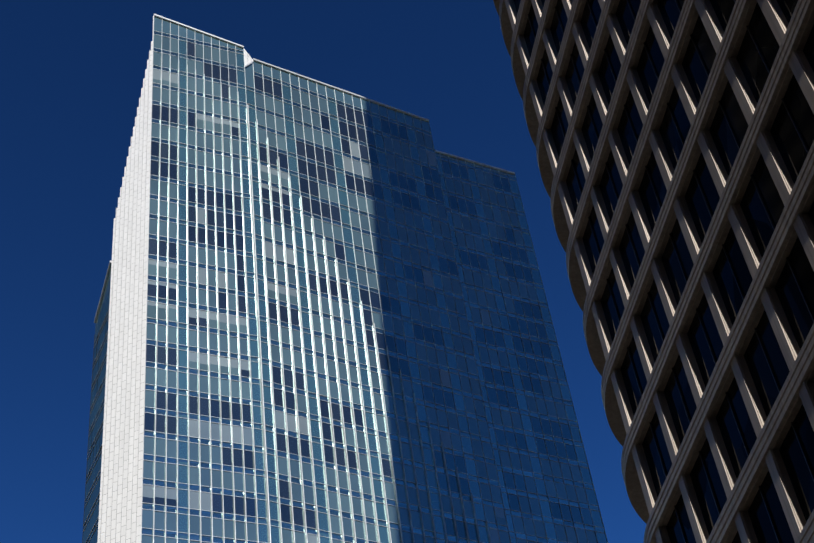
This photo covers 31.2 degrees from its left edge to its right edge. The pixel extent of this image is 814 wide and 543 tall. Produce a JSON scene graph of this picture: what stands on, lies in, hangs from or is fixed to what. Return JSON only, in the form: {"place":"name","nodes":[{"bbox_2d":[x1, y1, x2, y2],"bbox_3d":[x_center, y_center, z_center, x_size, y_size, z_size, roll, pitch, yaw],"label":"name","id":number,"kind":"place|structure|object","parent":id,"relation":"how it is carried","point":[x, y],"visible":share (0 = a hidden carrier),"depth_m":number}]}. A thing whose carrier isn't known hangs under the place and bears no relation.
{"place":"outdoors","nodes":[
{"label":"outdoors","id":0,"kind":"place"},
{"bbox_2d":[97,16,252,542],"bbox_3d":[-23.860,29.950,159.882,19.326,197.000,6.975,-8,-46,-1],"label":"side wall","id":1,"kind":"structure","parent":0,"point":[120,504],"depth_m":178.13},
{"bbox_2d":[0,0,646,542],"label":"sky","id":2,"kind":"structure","parent":0,"point":[72,72]},
{"bbox_2d":[82,16,606,542],"bbox_3d":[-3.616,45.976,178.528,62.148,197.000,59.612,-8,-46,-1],"label":"tower windows","id":3,"kind":"structure","parent":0,"point":[199,340],"depth_m":195.57},
{"bbox_2d":[153,53,490,542],"bbox_3d":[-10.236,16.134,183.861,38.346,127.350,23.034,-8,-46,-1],"label":"vertical fins","id":4,"kind":"object","parent":3,"relation":"attached to","point":[261,379],"visible":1,"depth_m":183.03},
{"bbox_2d":[83,14,607,542],"bbox_3d":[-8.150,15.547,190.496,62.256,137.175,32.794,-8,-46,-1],"label":"window frames","id":5,"kind":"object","parent":3,"relation":"attached to","point":[355,306],"visible":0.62,"depth_m":201.65},
{"bbox_2d":[513,0,813,542],"bbox_3d":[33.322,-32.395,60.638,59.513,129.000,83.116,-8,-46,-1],"label":"windows","id":6,"kind":"structure","parent":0,"point":[788,142],"depth_m":50.28},
{"bbox_2d":[493,0,813,542],"bbox_3d":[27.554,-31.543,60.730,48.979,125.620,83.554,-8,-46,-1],"label":"office spandrels","id":7,"kind":"object","parent":6,"relation":"attached to","point":[785,409],"visible":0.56,"depth_m":52.80},
{"bbox_2d":[504,0,813,542],"bbox_3d":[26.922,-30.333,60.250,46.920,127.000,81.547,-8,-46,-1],"label":"office piers","id":8,"kind":"structure","parent":6,"relation":"attached to","point":[800,67],"depth_m":51.18}
]}

